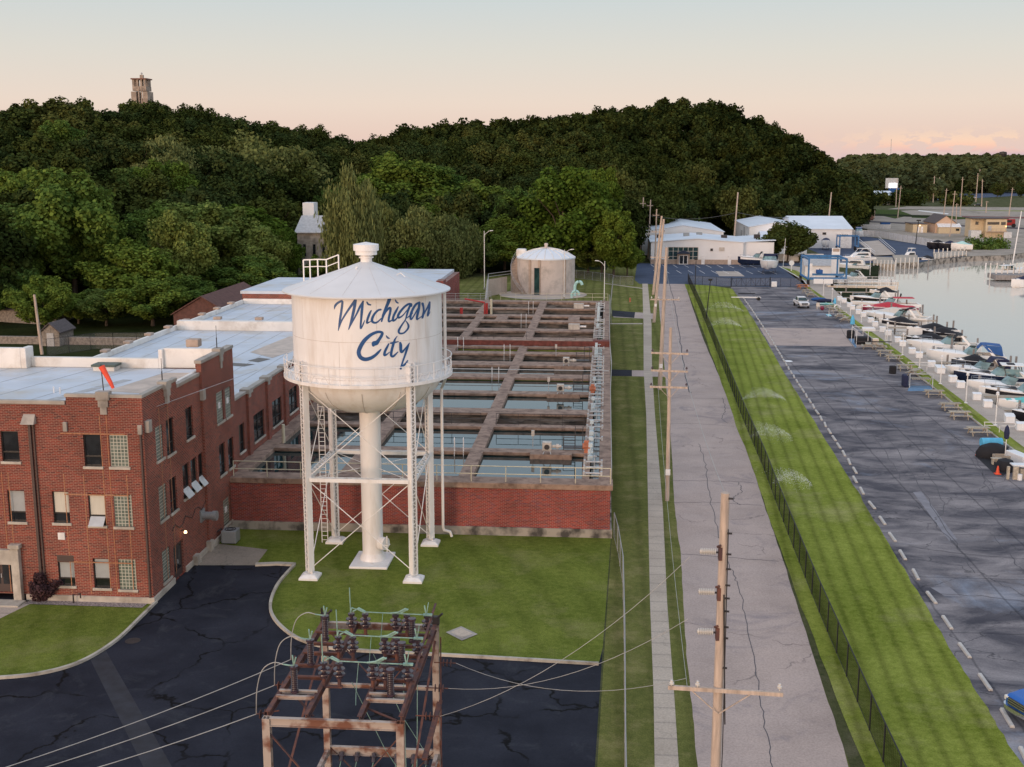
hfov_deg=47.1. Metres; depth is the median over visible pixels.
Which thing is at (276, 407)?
window
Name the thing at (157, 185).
broadleaf tree
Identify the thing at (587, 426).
valve stand
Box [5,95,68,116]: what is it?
broadleaf tree
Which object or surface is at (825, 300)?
covered bundle
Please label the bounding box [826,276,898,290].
pier
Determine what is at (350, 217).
willow tree
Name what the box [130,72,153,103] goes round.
hill tower
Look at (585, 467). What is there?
valve stand
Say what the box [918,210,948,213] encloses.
pale gravel
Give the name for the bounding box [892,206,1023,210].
highway
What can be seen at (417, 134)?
broadleaf tree
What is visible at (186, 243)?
broadleaf tree
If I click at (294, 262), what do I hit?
broadleaf tree
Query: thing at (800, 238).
round crowned tree
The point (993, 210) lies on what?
grass field
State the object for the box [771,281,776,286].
gate operator
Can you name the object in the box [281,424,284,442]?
bollard
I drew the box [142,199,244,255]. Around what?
broadleaf tree
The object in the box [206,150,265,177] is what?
broadleaf tree
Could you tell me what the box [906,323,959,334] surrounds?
motor boat
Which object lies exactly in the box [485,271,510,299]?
retaining wall
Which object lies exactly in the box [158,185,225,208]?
broadleaf tree
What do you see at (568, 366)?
drive motor
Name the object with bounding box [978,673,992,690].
wheel stop
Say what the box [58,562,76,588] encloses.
window
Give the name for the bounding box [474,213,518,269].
broadleaf tree
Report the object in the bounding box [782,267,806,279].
marina lawn
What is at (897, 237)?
panel fence
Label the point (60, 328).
garden house
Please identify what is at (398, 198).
broadleaf tree
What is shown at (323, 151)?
broadleaf tree
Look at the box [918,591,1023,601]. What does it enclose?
lot crack
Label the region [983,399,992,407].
dock box
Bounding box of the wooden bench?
[1006,463,1023,480]
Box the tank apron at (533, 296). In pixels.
[499,291,586,299]
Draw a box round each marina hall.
[641,218,724,254]
[648,232,823,264]
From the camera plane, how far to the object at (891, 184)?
733.09 m
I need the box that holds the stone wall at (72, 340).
[0,336,142,344]
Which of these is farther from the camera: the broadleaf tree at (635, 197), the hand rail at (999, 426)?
the broadleaf tree at (635, 197)
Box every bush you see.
[28,567,63,601]
[964,234,997,249]
[986,234,1010,248]
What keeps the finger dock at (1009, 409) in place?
in the harbour water at (972, 300)
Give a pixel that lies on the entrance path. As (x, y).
(4, 611)
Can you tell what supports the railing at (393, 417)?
on the settling basin
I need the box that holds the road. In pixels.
[658,284,847,766]
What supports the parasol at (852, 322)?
on the lot patch at (807, 337)
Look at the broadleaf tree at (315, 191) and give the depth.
298.69 m
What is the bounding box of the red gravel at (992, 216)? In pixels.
[962,216,1023,217]
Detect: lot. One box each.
[731,287,1023,764]
[931,192,1023,200]
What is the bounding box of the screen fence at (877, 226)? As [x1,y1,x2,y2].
[861,224,890,228]
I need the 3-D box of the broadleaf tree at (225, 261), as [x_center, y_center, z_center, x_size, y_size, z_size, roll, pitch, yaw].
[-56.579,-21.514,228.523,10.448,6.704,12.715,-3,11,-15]
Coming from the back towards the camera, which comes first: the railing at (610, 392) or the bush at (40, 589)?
the railing at (610, 392)
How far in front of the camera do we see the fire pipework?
171.79 m
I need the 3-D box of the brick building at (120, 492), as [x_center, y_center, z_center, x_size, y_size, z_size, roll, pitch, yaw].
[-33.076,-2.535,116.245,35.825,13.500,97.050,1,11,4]
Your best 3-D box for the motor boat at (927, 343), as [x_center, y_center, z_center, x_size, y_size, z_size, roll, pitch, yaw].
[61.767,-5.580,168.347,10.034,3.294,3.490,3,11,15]
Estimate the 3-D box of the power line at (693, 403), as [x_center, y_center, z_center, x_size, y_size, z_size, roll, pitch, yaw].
[12.313,-3.704,86.011,0.022,2.446,95.828,1,11,6]
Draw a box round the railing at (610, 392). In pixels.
[609,302,611,483]
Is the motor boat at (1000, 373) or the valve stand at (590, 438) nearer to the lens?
the valve stand at (590, 438)
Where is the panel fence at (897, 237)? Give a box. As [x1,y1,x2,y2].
[852,230,954,250]
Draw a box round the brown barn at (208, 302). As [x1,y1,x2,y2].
[171,282,251,324]
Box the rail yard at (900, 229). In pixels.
[867,210,1023,255]
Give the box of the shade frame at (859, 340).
[851,327,891,345]
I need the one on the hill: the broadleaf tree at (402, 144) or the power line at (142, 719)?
the broadleaf tree at (402, 144)
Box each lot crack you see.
[835,387,900,479]
[866,409,974,572]
[908,412,922,455]
[913,546,1023,558]
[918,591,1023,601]
[924,467,957,546]
[949,430,993,489]
[976,459,1005,513]
[990,532,1023,572]
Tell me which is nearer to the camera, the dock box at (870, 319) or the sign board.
the dock box at (870, 319)
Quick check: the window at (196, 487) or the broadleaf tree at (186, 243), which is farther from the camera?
the broadleaf tree at (186, 243)
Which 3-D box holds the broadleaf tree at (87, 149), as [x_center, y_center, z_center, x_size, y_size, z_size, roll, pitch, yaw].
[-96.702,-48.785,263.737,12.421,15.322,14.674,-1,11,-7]
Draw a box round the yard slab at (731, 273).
[716,271,743,275]
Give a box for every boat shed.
[734,216,792,235]
[757,231,806,253]
[782,216,853,247]
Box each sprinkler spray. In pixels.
[745,387,784,399]
[750,421,790,442]
[773,469,809,490]
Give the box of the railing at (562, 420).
[496,413,584,425]
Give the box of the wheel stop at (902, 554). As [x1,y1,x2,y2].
[898,549,906,559]
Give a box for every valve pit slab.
[446,626,476,639]
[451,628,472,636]
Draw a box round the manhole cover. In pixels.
[125,638,140,643]
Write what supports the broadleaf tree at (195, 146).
on the hill
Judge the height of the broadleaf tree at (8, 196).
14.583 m
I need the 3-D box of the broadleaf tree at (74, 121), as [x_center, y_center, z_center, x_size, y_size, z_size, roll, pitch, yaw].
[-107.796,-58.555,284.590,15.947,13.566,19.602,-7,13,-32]
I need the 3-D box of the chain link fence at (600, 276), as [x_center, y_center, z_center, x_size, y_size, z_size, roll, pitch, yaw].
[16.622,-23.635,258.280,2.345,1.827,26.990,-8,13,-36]
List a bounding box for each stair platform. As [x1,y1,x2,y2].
[563,426,582,449]
[573,374,588,391]
[576,346,589,361]
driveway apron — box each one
[612,310,634,317]
[612,369,631,375]
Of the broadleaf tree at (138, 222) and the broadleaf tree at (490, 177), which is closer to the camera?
the broadleaf tree at (138, 222)
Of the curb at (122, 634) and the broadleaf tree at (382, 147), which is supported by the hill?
the broadleaf tree at (382, 147)
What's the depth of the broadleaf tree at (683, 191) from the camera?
371.48 m
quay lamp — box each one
[939,355,943,383]
[964,372,968,402]
[993,392,999,424]
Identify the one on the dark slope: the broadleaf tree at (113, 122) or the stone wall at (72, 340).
the stone wall at (72, 340)
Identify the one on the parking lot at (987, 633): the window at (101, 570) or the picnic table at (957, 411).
the picnic table at (957, 411)
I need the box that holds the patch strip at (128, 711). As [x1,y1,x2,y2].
[90,650,171,766]
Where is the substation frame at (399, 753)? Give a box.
[256,587,455,766]
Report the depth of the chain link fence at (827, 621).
68.68 m
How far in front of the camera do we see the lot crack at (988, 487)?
94.25 m
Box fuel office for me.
[799,258,830,277]
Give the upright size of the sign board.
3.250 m
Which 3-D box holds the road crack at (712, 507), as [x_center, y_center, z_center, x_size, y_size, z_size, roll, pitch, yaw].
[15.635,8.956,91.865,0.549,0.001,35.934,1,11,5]
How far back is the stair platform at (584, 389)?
114.41 m
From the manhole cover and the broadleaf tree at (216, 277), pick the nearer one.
the manhole cover
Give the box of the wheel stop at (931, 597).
[925,591,937,603]
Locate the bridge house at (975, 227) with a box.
[964,217,1011,237]
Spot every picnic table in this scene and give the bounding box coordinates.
[796,284,809,288]
[861,342,874,349]
[873,343,886,349]
[876,349,893,355]
[884,354,902,361]
[895,364,913,371]
[905,368,925,376]
[923,389,945,397]
[938,402,962,410]
[946,410,972,419]
[964,426,992,436]
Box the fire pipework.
[460,298,487,313]
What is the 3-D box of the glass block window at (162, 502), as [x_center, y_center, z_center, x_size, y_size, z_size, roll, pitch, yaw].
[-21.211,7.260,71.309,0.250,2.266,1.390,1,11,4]
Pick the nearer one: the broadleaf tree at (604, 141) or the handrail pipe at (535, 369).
the handrail pipe at (535, 369)
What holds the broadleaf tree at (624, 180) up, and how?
on the hill
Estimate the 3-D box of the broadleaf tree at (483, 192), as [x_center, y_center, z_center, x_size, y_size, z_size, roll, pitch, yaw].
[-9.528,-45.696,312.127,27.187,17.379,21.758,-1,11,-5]
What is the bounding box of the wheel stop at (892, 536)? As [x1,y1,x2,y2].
[888,532,896,541]
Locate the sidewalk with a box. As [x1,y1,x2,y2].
[642,284,678,766]
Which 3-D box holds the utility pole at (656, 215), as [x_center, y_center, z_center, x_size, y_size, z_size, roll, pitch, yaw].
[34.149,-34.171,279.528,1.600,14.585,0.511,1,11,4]
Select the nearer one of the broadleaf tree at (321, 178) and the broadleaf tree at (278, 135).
the broadleaf tree at (321, 178)
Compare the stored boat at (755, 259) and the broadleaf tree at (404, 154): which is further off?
the broadleaf tree at (404, 154)
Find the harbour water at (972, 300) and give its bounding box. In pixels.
[878,258,1023,404]
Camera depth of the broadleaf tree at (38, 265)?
198.54 m
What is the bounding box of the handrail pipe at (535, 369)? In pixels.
[452,368,607,370]
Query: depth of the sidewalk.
71.64 m
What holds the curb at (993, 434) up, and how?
on the parking lot at (987, 633)
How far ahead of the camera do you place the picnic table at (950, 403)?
123.91 m
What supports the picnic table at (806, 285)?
on the parking lot at (987, 633)
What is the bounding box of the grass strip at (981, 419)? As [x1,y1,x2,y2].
[806,287,1023,452]
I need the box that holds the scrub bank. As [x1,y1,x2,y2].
[875,214,930,216]
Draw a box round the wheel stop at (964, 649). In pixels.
[958,642,971,657]
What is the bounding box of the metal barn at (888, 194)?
[874,191,892,204]
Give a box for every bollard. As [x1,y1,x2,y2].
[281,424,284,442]
[490,299,491,313]
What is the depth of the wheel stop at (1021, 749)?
52.34 m
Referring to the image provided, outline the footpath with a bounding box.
[610,323,642,323]
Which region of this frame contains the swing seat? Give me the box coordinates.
[901,373,932,387]
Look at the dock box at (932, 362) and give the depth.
149.92 m
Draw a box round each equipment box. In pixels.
[568,323,585,329]
[574,303,588,308]
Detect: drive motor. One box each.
[530,441,571,459]
[547,384,579,398]
[554,357,583,369]
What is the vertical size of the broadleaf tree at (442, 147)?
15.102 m
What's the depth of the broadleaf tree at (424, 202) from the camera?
293.46 m
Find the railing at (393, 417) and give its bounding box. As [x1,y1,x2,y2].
[310,410,476,423]
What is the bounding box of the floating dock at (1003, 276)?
[987,273,1023,279]
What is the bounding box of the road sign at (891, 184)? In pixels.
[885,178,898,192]
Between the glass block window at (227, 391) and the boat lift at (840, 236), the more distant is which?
the boat lift at (840, 236)
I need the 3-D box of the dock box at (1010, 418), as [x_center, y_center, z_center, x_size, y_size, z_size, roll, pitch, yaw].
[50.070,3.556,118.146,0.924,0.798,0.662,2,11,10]
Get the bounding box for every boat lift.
[799,255,847,283]
[835,235,858,250]
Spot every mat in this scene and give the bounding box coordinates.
[908,386,931,390]
[975,455,1005,474]
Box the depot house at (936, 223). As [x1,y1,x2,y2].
[905,213,960,233]
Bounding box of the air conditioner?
[221,527,239,543]
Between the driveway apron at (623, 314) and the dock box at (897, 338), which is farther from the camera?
the driveway apron at (623, 314)
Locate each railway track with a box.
[870,221,1017,227]
[874,222,1023,228]
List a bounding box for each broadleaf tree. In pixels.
[0,103,38,154]
[0,118,21,154]
[0,128,14,159]
[0,147,7,163]
[0,150,50,173]
[0,167,38,202]
[0,190,16,204]
[0,202,36,233]
[0,217,36,294]
[0,256,39,309]
[0,275,77,325]
[4,130,79,165]
[4,184,48,268]
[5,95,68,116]
[14,166,123,293]
[19,232,47,276]
[21,148,92,178]
[28,119,87,146]
[29,113,91,133]
[43,265,82,286]
[48,101,99,126]
[48,159,115,181]
[59,96,101,121]
[63,292,103,323]
[66,195,128,277]
[67,132,108,177]
[73,237,178,313]
[74,129,118,168]
[75,288,127,325]
[78,117,137,144]
[79,278,88,286]
[86,175,123,212]
[91,173,132,213]
[97,108,140,122]
[103,138,168,175]
[104,166,141,191]
[104,278,191,325]
[108,117,148,142]
[114,213,138,244]
[116,98,149,114]
[118,167,181,214]
[119,201,168,252]
[122,101,143,112]
[122,107,169,128]
[125,195,168,213]
[126,99,162,114]
[127,158,200,198]
[134,120,180,142]
[139,100,174,118]
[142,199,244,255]
[145,208,219,278]
[154,131,192,154]
[156,115,196,140]
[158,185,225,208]
[163,273,217,310]
[167,103,225,119]
[177,141,214,167]
[179,114,222,138]
[182,149,222,183]
[183,104,220,124]
[188,166,203,189]
[190,130,239,152]
[192,122,237,137]
[195,182,246,207]
[195,264,242,290]
[196,173,251,205]
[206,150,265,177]
[212,116,256,136]
[212,206,278,267]
[213,163,276,202]
[213,256,242,271]
[215,204,292,235]
[229,255,297,286]
[231,127,264,149]
[232,228,294,273]
[234,117,263,134]
[238,118,271,141]
[241,181,291,203]
[244,196,302,242]
[259,120,305,143]
[263,153,316,202]
[264,140,310,150]
[264,172,309,217]
[266,138,308,148]
[268,131,311,147]
[272,228,305,273]
[291,124,317,150]
[296,160,320,201]
[298,254,330,277]
[299,148,338,179]
[305,124,334,145]
[305,174,344,201]
[312,188,339,207]
[313,147,349,160]
[317,140,350,152]
[317,176,337,186]
[317,198,327,214]
[321,145,351,157]
[326,151,455,204]
[327,151,351,177]
[333,133,353,150]
[338,149,371,174]
[346,149,381,167]
[348,139,370,152]
[355,144,386,153]
[363,148,381,160]
[369,141,389,149]
[379,139,415,160]
[379,187,413,209]
[386,247,428,268]
[390,147,418,159]
[390,197,417,218]
[391,132,426,147]
[396,140,445,161]
[408,128,436,139]
[412,198,437,206]
[413,152,458,167]
[415,135,457,150]
[418,194,436,201]
[421,202,458,221]
[422,165,467,193]
[425,141,451,154]
[428,159,460,169]
[430,189,483,230]
[438,147,479,167]
[439,191,479,226]
[444,162,481,181]
[447,125,480,141]
[447,133,491,144]
[449,144,485,167]
[452,135,486,148]
[452,185,482,230]
[460,178,510,225]
[465,140,514,169]
[470,163,504,189]
[471,242,502,272]
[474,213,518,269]
[479,185,514,230]
[483,229,539,261]
[491,137,518,155]
[492,185,536,218]
[493,150,540,170]
[493,163,538,182]
[495,182,530,190]
[495,192,533,232]
[497,133,514,141]
[499,174,530,187]
[509,129,555,160]
[512,147,544,161]
[512,166,622,255]
[514,174,539,192]
[519,171,557,183]
[529,156,554,170]
[534,162,560,173]
[540,143,583,160]
[543,129,595,156]
[552,156,588,170]
[566,149,604,175]
[572,247,605,272]
[586,131,626,160]
[589,166,624,201]
[589,208,637,277]
[590,244,608,272]
[595,158,628,176]
[597,146,635,174]
[611,196,650,246]
[612,242,644,275]
[615,168,648,209]
[621,185,645,207]
[624,154,648,166]
[627,164,655,191]
[631,162,666,186]
[641,190,683,227]
[643,176,686,214]
[655,166,690,189]
[667,182,693,201]
[679,199,703,226]
[680,162,716,186]
[684,180,709,198]
[684,181,719,221]
[705,178,735,195]
[712,185,762,235]
[714,184,755,221]
[740,178,784,217]
[772,195,806,219]
[797,199,835,215]
[889,188,927,200]
[948,178,967,191]
[989,181,1007,195]
[1013,181,1023,196]
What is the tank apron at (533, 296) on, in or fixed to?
on the grass lawn at (589, 288)
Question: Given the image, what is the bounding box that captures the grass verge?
[575,266,849,766]
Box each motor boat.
[839,255,869,268]
[840,270,866,278]
[842,248,875,260]
[850,289,896,301]
[851,297,921,306]
[856,302,918,310]
[863,307,921,315]
[863,307,932,324]
[870,287,901,299]
[879,316,917,331]
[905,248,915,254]
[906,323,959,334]
[906,332,953,341]
[906,333,981,351]
[919,255,936,259]
[922,326,960,341]
[926,342,1006,364]
[945,356,1009,374]
[951,354,996,366]
[953,362,1023,381]
[966,372,1023,391]
[979,381,1023,403]
[995,265,1023,272]
[998,397,1023,412]
[1011,276,1023,286]
[1012,404,1023,420]
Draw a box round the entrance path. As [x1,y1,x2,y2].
[0,599,28,617]
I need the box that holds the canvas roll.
[979,438,1002,444]
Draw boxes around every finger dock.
[836,287,870,292]
[874,314,935,322]
[888,321,949,334]
[895,329,966,341]
[908,337,982,345]
[936,355,1011,368]
[982,387,1023,405]
[1001,400,1020,411]
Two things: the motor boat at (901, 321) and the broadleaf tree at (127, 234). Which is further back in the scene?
the broadleaf tree at (127, 234)
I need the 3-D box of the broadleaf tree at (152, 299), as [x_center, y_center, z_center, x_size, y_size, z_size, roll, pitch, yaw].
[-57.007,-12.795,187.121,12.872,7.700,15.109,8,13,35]
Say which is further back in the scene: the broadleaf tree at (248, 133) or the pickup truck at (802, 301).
the broadleaf tree at (248, 133)
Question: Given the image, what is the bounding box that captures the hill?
[0,97,883,328]
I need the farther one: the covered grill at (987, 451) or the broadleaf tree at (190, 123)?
the broadleaf tree at (190, 123)
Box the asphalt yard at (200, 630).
[0,565,602,766]
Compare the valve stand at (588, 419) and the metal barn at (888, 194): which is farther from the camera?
the metal barn at (888, 194)
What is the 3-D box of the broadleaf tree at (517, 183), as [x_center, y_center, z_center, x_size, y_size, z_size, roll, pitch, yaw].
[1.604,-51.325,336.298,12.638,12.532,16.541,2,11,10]
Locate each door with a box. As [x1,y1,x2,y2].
[0,565,12,591]
[46,333,53,345]
[173,541,182,577]
[534,268,538,294]
[679,255,687,263]
[701,256,704,263]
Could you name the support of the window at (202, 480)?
in the brick building at (120, 492)
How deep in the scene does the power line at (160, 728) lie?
42.03 m
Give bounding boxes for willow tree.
[129,133,202,172]
[191,129,332,195]
[314,160,385,273]
[358,180,405,265]
[382,204,461,269]
[415,211,488,277]
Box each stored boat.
[738,251,763,264]
[760,253,778,271]
[821,238,830,249]
[855,227,862,239]
[927,240,941,248]
[939,241,954,249]
[951,241,972,250]
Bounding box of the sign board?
[813,279,832,294]
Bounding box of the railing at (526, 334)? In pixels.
[477,331,602,339]
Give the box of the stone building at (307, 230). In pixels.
[295,202,327,274]
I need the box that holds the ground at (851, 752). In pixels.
[463,192,1023,766]
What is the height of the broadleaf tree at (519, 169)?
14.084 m
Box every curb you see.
[0,600,157,678]
[255,562,295,565]
[269,563,598,665]
[806,288,1014,449]
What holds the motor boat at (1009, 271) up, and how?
on the harbour water at (972, 300)
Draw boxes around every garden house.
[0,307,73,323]
[41,318,75,345]
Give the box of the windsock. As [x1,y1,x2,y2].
[98,364,114,389]
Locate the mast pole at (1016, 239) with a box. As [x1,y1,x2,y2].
[1012,211,1021,262]
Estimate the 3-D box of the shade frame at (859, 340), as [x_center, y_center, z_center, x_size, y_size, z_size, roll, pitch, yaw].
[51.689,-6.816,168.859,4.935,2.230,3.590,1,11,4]
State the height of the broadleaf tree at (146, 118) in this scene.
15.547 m
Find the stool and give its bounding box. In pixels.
[991,457,1000,464]
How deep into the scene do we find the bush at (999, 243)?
350.05 m
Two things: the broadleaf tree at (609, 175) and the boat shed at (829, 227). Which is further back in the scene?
the boat shed at (829, 227)
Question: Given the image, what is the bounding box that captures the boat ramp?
[859,239,895,254]
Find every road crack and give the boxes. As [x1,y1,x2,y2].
[668,280,691,392]
[690,554,772,560]
[700,447,735,577]
[734,578,772,766]
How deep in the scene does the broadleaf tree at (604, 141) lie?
385.13 m
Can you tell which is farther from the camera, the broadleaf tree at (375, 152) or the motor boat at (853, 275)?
the broadleaf tree at (375, 152)
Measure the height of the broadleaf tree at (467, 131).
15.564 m
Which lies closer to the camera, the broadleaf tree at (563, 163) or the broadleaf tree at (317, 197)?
the broadleaf tree at (317, 197)
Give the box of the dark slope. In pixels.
[0,313,173,356]
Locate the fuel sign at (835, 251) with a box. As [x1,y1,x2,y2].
[831,248,839,276]
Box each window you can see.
[1,431,21,463]
[8,490,27,524]
[52,491,71,525]
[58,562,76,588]
[83,434,103,468]
[88,494,107,527]
[93,558,111,590]
[109,435,130,469]
[113,494,134,529]
[118,559,138,592]
[155,425,165,463]
[158,483,169,523]
[162,546,172,585]
[166,417,176,458]
[169,476,179,516]
[182,463,194,501]
[185,406,195,442]
[190,458,201,493]
[198,453,208,487]
[216,390,225,425]
[219,443,227,478]
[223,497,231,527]
[225,386,232,419]
[228,437,235,470]
[239,423,246,455]
[253,409,265,443]
[272,397,283,429]
[289,385,298,415]
[668,247,697,258]
[987,222,998,224]
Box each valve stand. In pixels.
[583,461,602,469]
[583,466,601,475]
[584,455,602,464]
[585,432,602,440]
[586,421,602,428]
[587,410,602,417]
[587,415,602,422]
[588,399,603,405]
[588,406,602,413]
[588,436,592,450]
[588,443,592,460]
[589,389,603,395]
[589,420,593,435]
[589,431,593,446]
[590,379,603,385]
[591,397,594,410]
[594,345,597,356]
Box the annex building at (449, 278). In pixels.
[397,269,459,299]
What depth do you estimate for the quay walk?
145.12 m
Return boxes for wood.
[834,152,1023,171]
[836,165,1023,201]
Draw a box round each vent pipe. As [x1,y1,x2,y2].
[570,290,579,297]
[573,280,582,295]
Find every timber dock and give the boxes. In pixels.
[872,256,894,270]
[892,255,917,263]
[933,250,965,258]
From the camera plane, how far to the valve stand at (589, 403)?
107.70 m
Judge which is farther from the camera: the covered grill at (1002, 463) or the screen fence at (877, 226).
the screen fence at (877, 226)
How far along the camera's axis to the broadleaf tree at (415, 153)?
365.09 m
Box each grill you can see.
[846,330,854,338]
[889,365,896,373]
[976,443,1008,458]
[996,458,1013,472]
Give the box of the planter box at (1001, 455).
[992,454,1010,461]
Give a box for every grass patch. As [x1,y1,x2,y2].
[875,210,910,217]
[912,216,965,218]
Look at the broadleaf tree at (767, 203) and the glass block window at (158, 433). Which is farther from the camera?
the broadleaf tree at (767, 203)
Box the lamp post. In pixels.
[706,279,711,315]
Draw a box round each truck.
[793,296,809,307]
[1003,688,1023,719]
[1007,219,1015,227]
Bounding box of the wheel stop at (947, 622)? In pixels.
[941,615,953,629]
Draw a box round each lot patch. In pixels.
[760,328,876,346]
[913,491,956,540]
[931,587,959,596]
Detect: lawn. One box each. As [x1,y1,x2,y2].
[0,604,150,674]
[219,529,610,661]
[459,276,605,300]
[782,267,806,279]
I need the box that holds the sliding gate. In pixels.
[731,277,770,286]
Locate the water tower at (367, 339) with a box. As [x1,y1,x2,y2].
[282,242,452,583]
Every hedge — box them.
[874,189,888,205]
[885,188,928,205]
[937,190,974,205]
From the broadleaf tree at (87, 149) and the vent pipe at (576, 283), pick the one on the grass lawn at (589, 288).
the vent pipe at (576, 283)
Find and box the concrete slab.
[199,544,267,564]
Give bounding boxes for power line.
[7,659,290,766]
[47,685,273,766]
[99,714,255,766]
[442,557,689,715]
[448,619,686,688]
[456,663,685,690]
[658,391,686,682]
[666,267,723,490]
[737,212,816,217]
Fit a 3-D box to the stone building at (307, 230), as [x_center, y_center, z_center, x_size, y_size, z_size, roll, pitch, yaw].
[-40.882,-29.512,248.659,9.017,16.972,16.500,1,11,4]
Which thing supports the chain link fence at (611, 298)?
on the grass verge
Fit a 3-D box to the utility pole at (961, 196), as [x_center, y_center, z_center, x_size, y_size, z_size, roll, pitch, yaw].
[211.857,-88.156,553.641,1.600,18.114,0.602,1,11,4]
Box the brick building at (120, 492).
[0,277,313,607]
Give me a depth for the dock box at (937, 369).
145.30 m
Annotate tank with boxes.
[511,243,575,294]
[999,151,1006,156]
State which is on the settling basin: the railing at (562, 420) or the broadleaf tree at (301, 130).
the railing at (562, 420)
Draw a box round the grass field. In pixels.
[976,210,1011,210]
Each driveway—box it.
[613,312,652,318]
[632,370,673,376]
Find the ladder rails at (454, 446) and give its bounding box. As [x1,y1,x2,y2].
[454,437,463,455]
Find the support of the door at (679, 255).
in the marina hall at (688, 248)
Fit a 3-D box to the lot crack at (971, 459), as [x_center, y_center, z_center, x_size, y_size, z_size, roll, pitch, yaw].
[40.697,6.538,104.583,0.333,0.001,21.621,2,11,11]
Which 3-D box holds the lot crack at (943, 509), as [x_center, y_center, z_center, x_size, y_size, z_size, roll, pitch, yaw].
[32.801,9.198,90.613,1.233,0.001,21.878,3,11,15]
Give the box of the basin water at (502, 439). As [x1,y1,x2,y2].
[252,306,602,478]
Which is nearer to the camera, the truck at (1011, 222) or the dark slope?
the dark slope
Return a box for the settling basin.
[230,299,612,538]
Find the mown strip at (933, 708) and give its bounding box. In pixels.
[685,284,1023,766]
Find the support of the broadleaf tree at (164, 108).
on the hill
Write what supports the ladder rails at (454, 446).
attached to the settling basin
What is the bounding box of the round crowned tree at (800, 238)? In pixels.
[756,220,818,261]
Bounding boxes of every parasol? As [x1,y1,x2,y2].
[850,315,854,326]
[1004,425,1009,454]
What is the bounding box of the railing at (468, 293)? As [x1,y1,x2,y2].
[442,291,490,300]
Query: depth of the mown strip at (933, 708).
72.64 m
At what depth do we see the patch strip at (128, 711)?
56.03 m
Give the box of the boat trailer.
[731,296,760,300]
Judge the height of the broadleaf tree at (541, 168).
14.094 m
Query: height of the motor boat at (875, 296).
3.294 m
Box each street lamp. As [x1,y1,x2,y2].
[483,230,492,289]
[555,249,573,298]
[595,260,604,300]
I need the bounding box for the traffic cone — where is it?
[994,466,1000,474]
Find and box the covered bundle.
[815,299,833,301]
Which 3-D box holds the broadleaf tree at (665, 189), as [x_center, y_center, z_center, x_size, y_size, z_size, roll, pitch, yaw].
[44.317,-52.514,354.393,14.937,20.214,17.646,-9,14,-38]
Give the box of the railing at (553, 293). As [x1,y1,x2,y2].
[500,293,607,299]
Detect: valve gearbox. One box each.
[583,440,589,452]
[590,384,595,392]
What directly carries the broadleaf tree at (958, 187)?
on the lot at (983, 195)
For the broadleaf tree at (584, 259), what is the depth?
270.71 m
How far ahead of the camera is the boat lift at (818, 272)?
247.18 m
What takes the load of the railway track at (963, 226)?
on the rail yard at (900, 229)
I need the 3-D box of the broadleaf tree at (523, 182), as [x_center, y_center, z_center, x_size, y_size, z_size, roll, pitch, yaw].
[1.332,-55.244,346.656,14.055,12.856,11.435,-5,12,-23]
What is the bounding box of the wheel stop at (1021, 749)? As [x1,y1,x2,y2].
[1018,746,1023,759]
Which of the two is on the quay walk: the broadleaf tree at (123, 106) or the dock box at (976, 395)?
the dock box at (976, 395)
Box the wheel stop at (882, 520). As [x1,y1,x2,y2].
[878,516,886,524]
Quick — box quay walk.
[780,265,1023,446]
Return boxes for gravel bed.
[25,600,145,607]
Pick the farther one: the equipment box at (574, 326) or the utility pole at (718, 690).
the equipment box at (574, 326)
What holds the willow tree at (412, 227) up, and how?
on the ground at (851, 752)
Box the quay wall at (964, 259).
[834,253,1023,280]
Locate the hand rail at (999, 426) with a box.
[984,422,1015,431]
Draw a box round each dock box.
[867,317,873,322]
[879,326,885,331]
[894,336,900,341]
[899,340,905,345]
[908,347,915,353]
[915,351,922,357]
[927,360,935,366]
[934,364,945,373]
[948,375,956,381]
[956,380,965,387]
[972,392,981,399]
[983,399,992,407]
[1004,414,1015,422]
[1006,450,1023,467]
[1015,421,1023,430]
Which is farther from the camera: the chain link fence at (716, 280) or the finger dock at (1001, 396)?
the chain link fence at (716, 280)
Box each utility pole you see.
[33,294,43,354]
[647,200,652,258]
[650,219,668,322]
[650,247,679,389]
[650,327,687,500]
[652,216,664,294]
[653,209,658,270]
[668,492,782,766]
[734,192,738,235]
[949,193,954,236]
[960,177,962,215]
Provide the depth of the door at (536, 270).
229.47 m
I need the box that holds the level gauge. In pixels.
[531,430,534,446]
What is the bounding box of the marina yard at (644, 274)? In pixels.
[635,237,964,286]
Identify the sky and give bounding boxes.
[0,0,1023,160]
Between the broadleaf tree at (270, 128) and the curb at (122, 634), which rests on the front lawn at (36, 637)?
the curb at (122, 634)
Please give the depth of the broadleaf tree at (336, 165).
337.35 m
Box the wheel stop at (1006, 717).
[999,707,1014,727]
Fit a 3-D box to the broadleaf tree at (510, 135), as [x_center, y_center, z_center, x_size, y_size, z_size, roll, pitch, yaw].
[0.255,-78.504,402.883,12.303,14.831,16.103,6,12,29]
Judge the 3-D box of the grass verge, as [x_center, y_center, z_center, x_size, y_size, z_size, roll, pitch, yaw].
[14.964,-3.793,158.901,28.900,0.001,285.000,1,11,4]
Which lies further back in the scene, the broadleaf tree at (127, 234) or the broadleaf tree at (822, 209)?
the broadleaf tree at (822, 209)
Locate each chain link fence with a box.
[46,333,136,355]
[579,270,632,284]
[610,281,612,315]
[613,512,626,766]
[688,273,906,766]
[689,275,730,286]
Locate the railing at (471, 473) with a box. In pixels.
[233,460,610,483]
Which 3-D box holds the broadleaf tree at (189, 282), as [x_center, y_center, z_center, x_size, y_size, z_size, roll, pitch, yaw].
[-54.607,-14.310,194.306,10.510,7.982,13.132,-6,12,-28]
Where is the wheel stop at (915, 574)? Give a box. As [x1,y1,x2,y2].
[912,568,919,579]
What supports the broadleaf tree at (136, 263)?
on the hill

